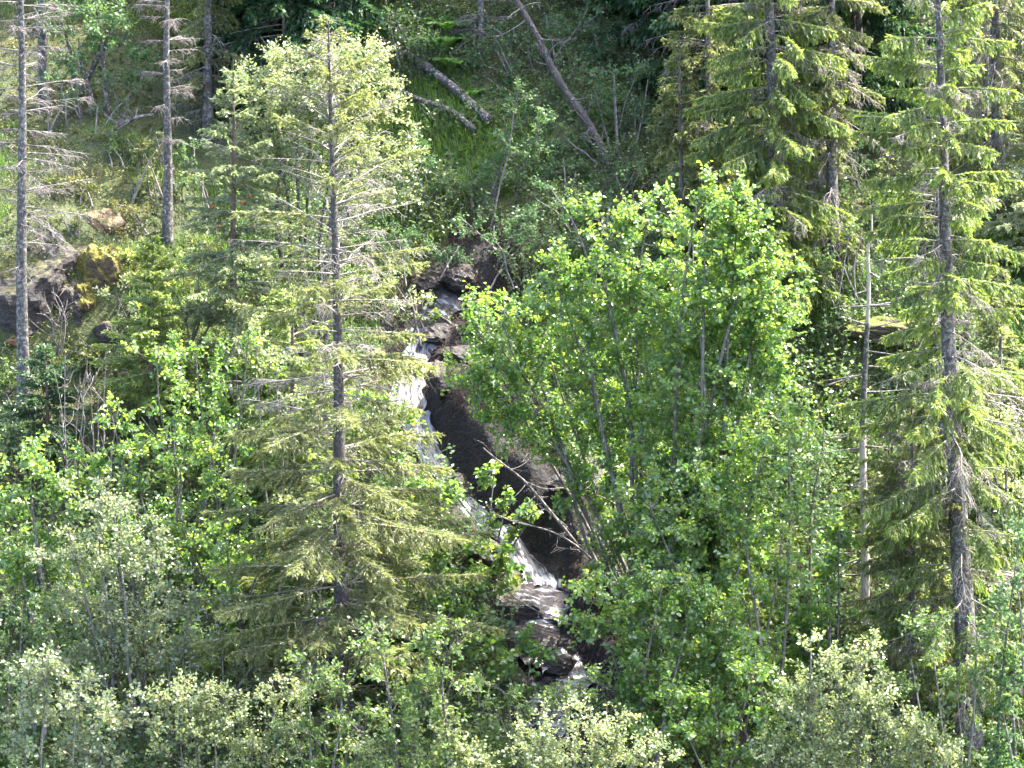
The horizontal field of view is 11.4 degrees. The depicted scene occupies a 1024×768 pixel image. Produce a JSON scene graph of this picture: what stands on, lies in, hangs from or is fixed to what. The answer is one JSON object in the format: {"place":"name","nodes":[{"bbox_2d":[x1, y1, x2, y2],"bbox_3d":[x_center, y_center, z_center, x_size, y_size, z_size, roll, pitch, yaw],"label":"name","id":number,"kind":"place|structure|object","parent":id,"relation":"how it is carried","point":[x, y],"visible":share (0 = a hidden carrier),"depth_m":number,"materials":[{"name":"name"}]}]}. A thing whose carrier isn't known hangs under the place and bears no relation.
{"place":"outdoors","nodes":[
{"label":"outdoors","id":0,"kind":"place"},
{"bbox_2d":[410,289,462,352],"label":"pool water","id":1,"kind":"structure","parent":0,"point":[446,301],"depth_m":101.79,"materials":[{"name":"grey liquid"}]},
{"bbox_2d":[390,341,563,589],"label":"waterfall water","id":2,"kind":"structure","parent":0,"point":[538,572],"depth_m":98.89,"materials":[{"name":"white liquid"}]},
{"bbox_2d":[0,0,1023,767],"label":"hillside","id":3,"kind":"structure","parent":0,"point":[466,432],"depth_m":101.53,"materials":[{"name":"green plant"}]},
{"bbox_2d":[0,231,78,338],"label":"rock outcrop","id":4,"kind":"object","parent":3,"relation":"on","point":[52,269],"visible":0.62,"depth_m":100.90,"materials":[{"name":"grey stone"}]},
{"bbox_2d":[0,581,83,754],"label":"willow tree","id":5,"kind":"object","parent":3,"relation":"on","point":[42,629],"visible":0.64,"depth_m":93.26,"materials":[{"name":"green plant"}]},
{"bbox_2d":[0,429,89,644],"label":"alder tree","id":6,"kind":"object","parent":3,"relation":"on","point":[28,459],"visible":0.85,"depth_m":95.10,"materials":[{"name":"green plant"}]},
{"bbox_2d":[5,0,84,115],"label":"dead spruce","id":7,"kind":"object","parent":3,"relation":"on","point":[42,39],"visible":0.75,"depth_m":105.47,"materials":[{"name":"grey plant"}]},
{"bbox_2d":[0,0,96,410],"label":"dead spruce","id":8,"kind":"object","parent":3,"relation":"on","point":[22,336],"visible":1,"depth_m":99.26,"materials":[{"name":"grey wood"}]},
{"bbox_2d":[0,343,101,472],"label":"spruce tree","id":9,"kind":"object","parent":3,"relation":"on","point":[47,374],"visible":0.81,"depth_m":98.49,"materials":[{"name":"green plant"}]},
{"bbox_2d":[33,50,89,136],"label":"rowan shrub","id":10,"kind":"object","parent":3,"relation":"on","point":[72,71],"visible":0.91,"depth_m":104.77,"materials":[{"name":"green plant"}]},
{"bbox_2d":[57,276,82,324],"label":"rock outcrop","id":11,"kind":"object","parent":3,"relation":"on","point":[70,292],"visible":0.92,"depth_m":100.99,"materials":[{"name":"grey stone"}]},
{"bbox_2d":[51,359,93,509],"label":"bare shrub","id":12,"kind":"object","parent":3,"relation":"on","point":[63,426],"visible":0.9,"depth_m":97.51,"materials":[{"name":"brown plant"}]},
{"bbox_2d":[0,640,172,767],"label":"willow tree","id":13,"kind":"object","parent":3,"relation":"on","point":[49,660],"visible":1,"depth_m":90.25,"materials":[{"name":"green plant"}]},
{"bbox_2d":[30,0,160,118],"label":"birch tree","id":14,"kind":"object","parent":3,"relation":"on","point":[97,31],"visible":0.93,"depth_m":105.18,"materials":[{"name":"green plant"}]},
{"bbox_2d":[83,208,127,232],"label":"rock slab","id":15,"kind":"object","parent":3,"relation":"on","point":[120,221],"visible":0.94,"depth_m":102.22,"materials":[{"name":"stone"}]},
{"bbox_2d":[18,471,199,736],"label":"willow tree","id":16,"kind":"object","parent":3,"relation":"on","point":[128,640],"visible":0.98,"depth_m":93.45,"materials":[{"name":"green plant"}]},
{"bbox_2d":[76,243,141,291],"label":"mossy boulder","id":17,"kind":"object","parent":3,"relation":"on","point":[95,263],"visible":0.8,"depth_m":101.17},
{"bbox_2d":[85,69,145,132],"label":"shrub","id":18,"kind":"object","parent":3,"relation":"on","point":[97,109],"visible":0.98,"depth_m":104.82,"materials":[{"name":"green plant"}]},
{"bbox_2d":[0,0,261,521],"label":"heath cover","id":19,"kind":"object","parent":3,"relation":"on","point":[53,142],"visible":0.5,"depth_m":103.13,"materials":[{"name":"green plant"}]},
{"bbox_2d":[59,390,219,611],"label":"alder tree","id":20,"kind":"object","parent":3,"relation":"on","point":[97,462],"visible":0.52,"depth_m":95.58,"materials":[{"name":"green plant"}]},
{"bbox_2d":[130,128,173,204],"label":"juniper bush","id":21,"kind":"object","parent":3,"relation":"on","point":[141,151],"visible":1,"depth_m":102.93,"materials":[{"name":"green plant"}]},
{"bbox_2d":[89,232,216,443],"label":"spruce tree","id":22,"kind":"object","parent":3,"relation":"on","point":[152,332],"visible":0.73,"depth_m":98.78,"materials":[{"name":"green plant"}]},
{"bbox_2d":[130,0,200,247],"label":"dead spruce","id":23,"kind":"object","parent":3,"relation":"on","point":[167,212],"visible":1,"depth_m":101.98,"materials":[{"name":"grey wood"}]},
{"bbox_2d":[89,326,288,637],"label":"alder tree","id":24,"kind":"object","parent":3,"relation":"on","point":[207,482],"visible":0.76,"depth_m":95.11,"materials":[{"name":"green plant"}]},
{"bbox_2d":[150,239,229,357],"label":"spruce tree","id":25,"kind":"object","parent":3,"relation":"on","point":[199,289],"visible":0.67,"depth_m":100.38,"materials":[{"name":"green plant"}]},
{"bbox_2d":[172,137,210,219],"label":"rowan shrub","id":26,"kind":"object","parent":3,"relation":"on","point":[181,182],"visible":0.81,"depth_m":103.22,"materials":[{"name":"green plant"}]},
{"bbox_2d":[170,0,251,142],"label":"spruce tree","id":27,"kind":"object","parent":3,"relation":"on","point":[196,80],"visible":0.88,"depth_m":105.03,"materials":[{"name":"green plant"}]},
{"bbox_2d":[142,575,300,766],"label":"willow tree","id":28,"kind":"object","parent":3,"relation":"on","point":[183,647],"visible":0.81,"depth_m":93.21,"materials":[{"name":"green plant"}]},
{"bbox_2d":[148,329,295,519],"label":"alder tree","id":29,"kind":"object","parent":3,"relation":"on","point":[192,353],"visible":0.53,"depth_m":97.33,"materials":[{"name":"green plant"}]},
{"bbox_2d":[141,64,307,401],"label":"spruce tree","id":30,"kind":"object","parent":3,"relation":"on","point":[230,267],"visible":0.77,"depth_m":99.21,"materials":[{"name":"green plant"}]},
{"bbox_2d":[142,667,310,767],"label":"willow tree","id":31,"kind":"object","parent":3,"relation":"on","point":[205,715],"visible":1,"depth_m":90.59,"materials":[{"name":"green plant"}]},
{"bbox_2d":[176,523,294,698],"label":"alder tree","id":32,"kind":"object","parent":3,"relation":"on","point":[228,556],"visible":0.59,"depth_m":93.93,"materials":[{"name":"green plant"}]},
{"bbox_2d":[224,315,329,621],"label":"willow tree","id":33,"kind":"object","parent":3,"relation":"on","point":[271,360],"visible":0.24,"depth_m":95.25,"materials":[{"name":"green plant"}]},
{"bbox_2d":[193,0,369,123],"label":"background spruce","id":34,"kind":"object","parent":3,"relation":"on","point":[270,16],"visible":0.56,"depth_m":105.09,"materials":[{"name":"green plant"}]},
{"bbox_2d":[223,279,361,527],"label":"spruce tree","id":35,"kind":"object","parent":3,"relation":"on","point":[278,298],"visible":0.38,"depth_m":96.97,"materials":[{"name":"green plant"}]},
{"bbox_2d":[241,0,400,92],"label":"background spruce","id":36,"kind":"object","parent":3,"relation":"on","point":[356,8],"visible":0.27,"depth_m":105.54,"materials":[{"name":"green plant"}]},
{"bbox_2d":[222,27,426,366],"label":"birch tree","id":37,"kind":"object","parent":3,"relation":"on","point":[270,54],"visible":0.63,"depth_m":99.80,"materials":[{"name":"green plant"}]},
{"bbox_2d":[258,645,403,767],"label":"willow tree","id":38,"kind":"object","parent":3,"relation":"on","point":[340,688],"visible":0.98,"depth_m":90.23,"materials":[{"name":"green plant"}]},
{"bbox_2d":[189,14,505,754],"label":"spruce tree","id":39,"kind":"object","parent":3,"relation":"on","point":[378,568],"visible":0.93,"depth_m":92.24,"materials":[{"name":"green plant"}]},
{"bbox_2d":[359,260,436,346],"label":"willow shrub","id":40,"kind":"object","parent":3,"relation":"on","point":[416,316],"visible":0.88,"depth_m":101.41,"materials":[{"name":"green plant"}]},
{"bbox_2d":[348,383,453,563],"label":"alder tree","id":41,"kind":"object","parent":3,"relation":"on","point":[417,483],"visible":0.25,"depth_m":95.92,"materials":[{"name":"green plant"}]},
{"bbox_2d":[373,3,438,84],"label":"rowan shrub","id":42,"kind":"object","parent":3,"relation":"on","point":[391,21],"visible":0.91,"depth_m":106.05,"materials":[{"name":"green plant"}]},
{"bbox_2d":[366,215,452,285],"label":"rowan shrub","id":43,"kind":"object","parent":3,"relation":"on","point":[417,235],"visible":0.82,"depth_m":102.14,"materials":[{"name":"green plant"}]},
{"bbox_2d":[334,608,489,767],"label":"birch tree","id":44,"kind":"object","parent":3,"relation":"on","point":[411,713],"visible":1,"depth_m":89.66,"materials":[{"name":"green plant"}]},
{"bbox_2d":[336,709,503,767],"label":"birch tree","id":45,"kind":"object","parent":3,"relation":"on","point":[468,763],"visible":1,"depth_m":89.72,"materials":[{"name":"green plant"}]},
{"bbox_2d":[398,125,449,220],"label":"rowan shrub","id":46,"kind":"object","parent":3,"relation":"on","point":[421,146],"visible":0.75,"depth_m":103.21,"materials":[{"name":"green plant"}]},
{"bbox_2d":[369,31,493,124],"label":"fallen birch","id":47,"kind":"object","parent":3,"relation":"on","point":[450,85],"visible":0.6,"depth_m":105.76,"materials":[{"name":"grey wood"}]},
{"bbox_2d":[394,547,488,701],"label":"alder tree","id":48,"kind":"object","parent":3,"relation":"on","point":[442,603],"visible":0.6,"depth_m":93.71,"materials":[{"name":"green plant"}]},
{"bbox_2d":[442,263,478,290],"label":"boulder","id":49,"kind":"object","parent":3,"relation":"on","point":[455,276],"visible":0.97,"depth_m":101.94,"materials":[{"name":"grey stone"}]},
{"bbox_2d":[433,0,511,63],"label":"dead spruce","id":50,"kind":"object","parent":3,"relation":"on","point":[480,26],"visible":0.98,"depth_m":106.29,"materials":[{"name":"grey plant"}]},
{"bbox_2d":[435,459,543,547],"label":"alder sapling","id":51,"kind":"object","parent":3,"relation":"on","point":[451,487],"visible":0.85,"depth_m":96.78,"materials":[{"name":"green plant"}]},
{"bbox_2d":[461,534,530,601],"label":"alder sapling","id":52,"kind":"object","parent":3,"relation":"on","point":[505,561],"visible":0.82,"depth_m":95.61,"materials":[{"name":"green plant"}]},
{"bbox_2d":[464,21,527,87],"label":"rowan shrub","id":53,"kind":"object","parent":3,"relation":"on","point":[494,49],"visible":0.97,"depth_m":106.01,"materials":[{"name":"green plant"}]},
{"bbox_2d":[445,201,551,288],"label":"rowan shrub","id":54,"kind":"object","parent":3,"relation":"on","point":[461,221],"visible":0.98,"depth_m":102.03,"materials":[{"name":"green plant"}]},
{"bbox_2d":[446,620,561,730],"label":"alder sapling","id":55,"kind":"object","parent":3,"relation":"on","point":[529,650],"visible":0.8,"depth_m":93.42,"materials":[{"name":"green plant"}]},
{"bbox_2d":[355,190,665,686],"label":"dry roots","id":56,"kind":"object","parent":3,"relation":"on","point":[465,394],"visible":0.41,"depth_m":99.52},
{"bbox_2d":[0,274,1023,767],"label":"undergrowth","id":57,"kind":"object","parent":3,"relation":"on","point":[492,620],"visible":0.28,"depth_m":95.80,"materials":[{"name":"green plant"}]},
{"bbox_2d":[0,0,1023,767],"bbox_3d":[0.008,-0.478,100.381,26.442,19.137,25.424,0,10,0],"label":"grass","id":58,"kind":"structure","parent":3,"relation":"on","point":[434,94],"depth_m":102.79,"materials":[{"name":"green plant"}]},
{"bbox_2d":[459,75,568,227],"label":"rowan shrub","id":59,"kind":"object","parent":3,"relation":"on","point":[543,118],"visible":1,"depth_m":102.99,"materials":[{"name":"green plant"}]},
{"bbox_2d":[490,599,544,619],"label":"boulder","id":60,"kind":"object","parent":3,"relation":"on","point":[528,613],"visible":0.84,"depth_m":95.47,"materials":[{"name":"stone"}]},
{"bbox_2d":[474,439,583,545],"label":"fallen branch","id":61,"kind":"object","parent":3,"relation":"on","point":[560,522],"visible":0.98,"depth_m":95.58,"materials":[{"name":"grey wood"}]},
{"bbox_2d":[504,623,559,652],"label":"boulder","id":62,"kind":"object","parent":3,"relation":"on","point":[546,637],"visible":0.59,"depth_m":95.07,"materials":[{"name":"grey stone"}]},
{"bbox_2d":[460,663,609,767],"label":"birch tree","id":63,"kind":"object","parent":3,"relation":"on","point":[559,700],"visible":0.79,"depth_m":90.60,"materials":[{"name":"green plant"}]},
{"bbox_2d":[438,279,645,616],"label":"alder tree","id":64,"kind":"object","parent":3,"relation":"on","point":[523,369],"visible":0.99,"depth_m":94.82,"materials":[{"name":"green plant"}]},
{"bbox_2d":[488,0,614,173],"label":"leaning spruce","id":65,"kind":"object","parent":3,"relation":"on","point":[580,112],"visible":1,"depth_m":104.15,"materials":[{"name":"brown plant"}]},
{"bbox_2d":[527,0,610,77],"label":"rowan shrub","id":66,"kind":"object","parent":3,"relation":"on","point":[557,29],"visible":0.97,"depth_m":105.89,"materials":[{"name":"green plant"}]},
{"bbox_2d":[525,172,622,262],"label":"rowan shrub","id":67,"kind":"object","parent":3,"relation":"on","point":[559,202],"visible":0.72,"depth_m":102.31,"materials":[{"name":"green plant"}]},
{"bbox_2d":[497,691,684,767],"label":"birch tree","id":68,"kind":"object","parent":3,"relation":"on","point":[612,735],"visible":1,"depth_m":89.33,"materials":[{"name":"green plant"}]},
{"bbox_2d":[512,189,695,653],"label":"alder tree","id":69,"kind":"object","parent":3,"relation":"on","point":[621,291],"visible":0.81,"depth_m":94.14,"materials":[{"name":"green plant"}]},
{"bbox_2d":[210,0,1023,523],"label":"bilberry cover","id":70,"kind":"object","parent":3,"relation":"on","point":[576,194],"visible":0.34,"depth_m":103.54,"materials":[{"name":"green plant"}]},
{"bbox_2d":[580,52,653,158],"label":"rowan shrub","id":71,"kind":"object","parent":3,"relation":"on","point":[615,114],"visible":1,"depth_m":104.34,"materials":[{"name":"green plant"}]},
{"bbox_2d":[581,156,668,216],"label":"rowan shrub","id":72,"kind":"object","parent":3,"relation":"on","point":[624,178],"visible":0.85,"depth_m":103.42,"materials":[{"name":"green plant"}]},
{"bbox_2d":[588,0,688,43],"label":"background spruce","id":73,"kind":"object","parent":3,"relation":"on","point":[643,4],"visible":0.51,"depth_m":106.51,"materials":[{"name":"green plant"}]},
{"bbox_2d":[580,509,717,680],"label":"alder tree","id":74,"kind":"object","parent":3,"relation":"on","point":[619,545],"visible":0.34,"depth_m":94.31,"materials":[{"name":"green plant"}]},
{"bbox_2d":[551,548,764,767],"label":"alder tree","id":75,"kind":"object","parent":3,"relation":"on","point":[644,686],"visible":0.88,"depth_m":91.57,"materials":[{"name":"green plant"}]},
{"bbox_2d":[646,38,724,265],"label":"spruce tree","id":76,"kind":"object","parent":3,"relation":"on","point":[671,120],"visible":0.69,"depth_m":102.07,"materials":[{"name":"green plant"}]},
{"bbox_2d":[610,0,780,99],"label":"background spruce","id":77,"kind":"object","parent":3,"relation":"on","point":[638,37],"visible":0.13,"depth_m":105.95,"materials":[{"name":"green plant"}]},
{"bbox_2d":[651,0,759,265],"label":"spruce tree","id":78,"kind":"object","parent":3,"relation":"on","point":[687,18],"visible":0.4,"depth_m":102.13,"materials":[{"name":"green plant"}]},
{"bbox_2d":[607,160,821,710],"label":"alder tree","id":79,"kind":"object","parent":3,"relation":"on","point":[725,307],"visible":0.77,"depth_m":93.13,"materials":[{"name":"green plant"}]},
{"bbox_2d":[628,647,807,767],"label":"alder tree","id":80,"kind":"object","parent":3,"relation":"on","point":[749,667],"visible":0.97,"depth_m":90.78,"materials":[{"name":"green plant"}]},
{"bbox_2d":[613,384,845,767],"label":"alder tree","id":81,"kind":"object","parent":3,"relation":"on","point":[723,500],"visible":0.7,"depth_m":92.36,"materials":[{"name":"green plant"}]},
{"bbox_2d":[641,0,828,124],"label":"background spruce","id":82,"kind":"object","parent":3,"relation":"on","point":[660,26],"visible":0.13,"depth_m":104.38,"materials":[{"name":"green plant"}]},
{"bbox_2d":[698,532,792,722],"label":"tree","id":83,"kind":"object","parent":3,"relation":"on","point":[748,596],"visible":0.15,"depth_m":93.84,"materials":[{"name":"green plant"}]},
{"bbox_2d":[682,0,856,341],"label":"spruce tree","id":84,"kind":"object","parent":3,"relation":"on","point":[776,142],"visible":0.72,"depth_m":100.32,"materials":[{"name":"green plant"}]},
{"bbox_2d":[717,146,824,373],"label":"spruce tree","id":85,"kind":"object","parent":3,"relation":"on","point":[778,233],"visible":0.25,"depth_m":100.37,"materials":[{"name":"green plant"}]},
{"bbox_2d":[748,516,865,726],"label":"alder tree","id":86,"kind":"object","parent":3,"relation":"on","point":[805,619],"visible":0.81,"depth_m":93.94,"materials":[{"name":"green plant"}]},
{"bbox_2d":[779,414,845,650],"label":"rowan shrub","id":87,"kind":"object","parent":3,"relation":"on","point":[816,562],"visible":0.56,"depth_m":95.55,"materials":[{"name":"green plant"}]},
{"bbox_2d":[797,215,865,317],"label":"rowan shrub","id":88,"kind":"object","parent":3,"relation":"on","point":[825,260],"visible":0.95,"depth_m":100.72,"materials":[{"name":"green plant"}]},
{"bbox_2d":[776,0,889,311],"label":"spruce tree","id":89,"kind":"object","parent":3,"relation":"on","point":[833,168],"visible":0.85,"depth_m":100.92,"materials":[{"name":"green plant"}]},
{"bbox_2d":[742,627,927,767],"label":"birch tree","id":90,"kind":"object","parent":3,"relation":"on","point":[841,735],"visible":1,"depth_m":90.32,"materials":[{"name":"green plant"}]},
{"bbox_2d":[777,0,945,146],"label":"background spruce","id":91,"kind":"object","parent":3,"relation":"on","point":[877,25],"visible":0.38,"depth_m":104.72,"materials":[{"name":"green plant"}]},
{"bbox_2d":[818,214,917,652],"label":"bare snag","id":92,"kind":"object","parent":3,"relation":"on","point":[865,584],"visible":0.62,"depth_m":95.03,"materials":[{"name":"grey wood"}]},
{"bbox_2d":[838,316,916,347],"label":"rock shelf","id":93,"kind":"object","parent":3,"relation":"on","point":[858,330],"visible":0.57,"depth_m":100.23,"materials":[{"name":"stone"}]},
{"bbox_2d":[840,383,969,745],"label":"spruce tree","id":94,"kind":"object","parent":3,"relation":"on","point":[889,473],"visible":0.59,"depth_m":93.69,"materials":[{"name":"green plant"}]},
{"bbox_2d":[878,710,966,767],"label":"birch tree","id":95,"kind":"object","parent":3,"relation":"on","point":[945,756],"visible":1,"depth_m":90.21,"materials":[{"name":"green plant"}]},
{"bbox_2d":[832,0,1023,750],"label":"spruce tree","id":96,"kind":"object","parent":3,"relation":"on","point":[953,406],"visible":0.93,"depth_m":92.19,"materials":[{"name":"green plant"}]},
{"bbox_2d":[853,364,1007,510],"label":"birch tree","id":97,"kind":"object","parent":3,"relation":"on","point":[893,450],"visible":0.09,"depth_m":97.53,"materials":[{"name":"green plant"}]},
{"bbox_2d":[873,605,1007,767],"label":"birch tree","id":98,"kind":"object","parent":3,"relation":"on","point":[929,634],"visible":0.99,"depth_m":90.63,"materials":[{"name":"green plant"}]},
{"bbox_2d":[899,154,983,522],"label":"dead spruce","id":99,"kind":"object","parent":3,"relation":"on","point":[925,384],"visible":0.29,"depth_m":97.26,"materials":[{"name":"grey wood"}]},
{"bbox_2d":[907,0,1023,229],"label":"spruce tree","id":100,"kind":"object","parent":3,"relation":"on","point":[1001,67],"visible":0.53,"depth_m":102.67,"materials":[{"name":"green plant"}]},
{"bbox_2d":[959,515,1023,767],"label":"alder tree","id":101,"kind":"object","parent":3,"relation":"on","point":[1010,735],"visible":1,"depth_m":90.79,"materials":[{"name":"green plant"}]},
{"bbox_2d":[962,266,1023,506],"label":"spruce tree","id":102,"kind":"object","parent":3,"relation":"on","point":[999,333],"visible":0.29,"depth_m":97.84,"materials":[{"name":"green plant"}]},
{"bbox_2d":[966,364,1023,562],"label":"birch tree","id":103,"kind":"object","parent":3,"relation":"on","point":[1006,483],"visible":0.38,"depth_m":96.99,"materials":[{"name":"green plant"}]},
{"bbox_2d":[972,80,1023,274],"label":"spruce tree","id":104,"kind":"object","parent":3,"relation":"on","point":[1009,222],"visible":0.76,"depth_m":101.95,"materials":[{"name":"green plant"}]},
{"bbox_2d":[496,582,592,767],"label":"stream water","id":105,"kind":"structure","parent":0,"point":[545,595],"depth_m":95.12,"materials":[{"name":"white liquid"}]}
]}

